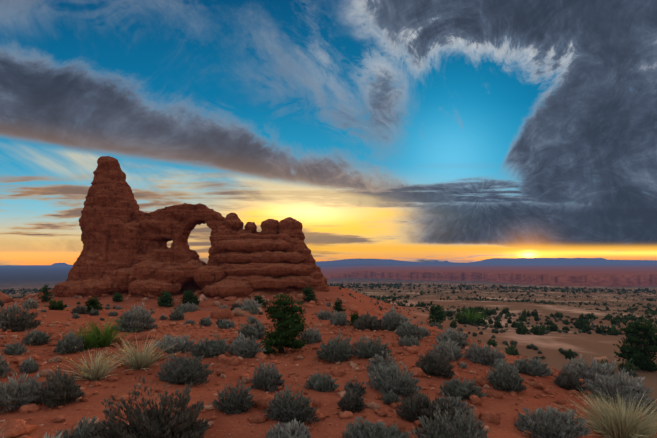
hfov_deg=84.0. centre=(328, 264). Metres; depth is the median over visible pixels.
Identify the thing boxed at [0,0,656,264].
sky
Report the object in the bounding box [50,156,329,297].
turret arch
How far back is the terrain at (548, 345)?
15.92 m
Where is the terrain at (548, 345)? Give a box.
[0,265,656,437]
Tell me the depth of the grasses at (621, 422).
5.89 m
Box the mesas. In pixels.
[42,258,656,286]
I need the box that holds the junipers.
[37,284,656,370]
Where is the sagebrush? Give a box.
[0,285,656,437]
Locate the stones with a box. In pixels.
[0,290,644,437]
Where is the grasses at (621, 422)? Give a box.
[52,307,656,437]
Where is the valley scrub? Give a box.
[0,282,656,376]
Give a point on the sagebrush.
(453, 420)
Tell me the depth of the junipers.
70.78 m

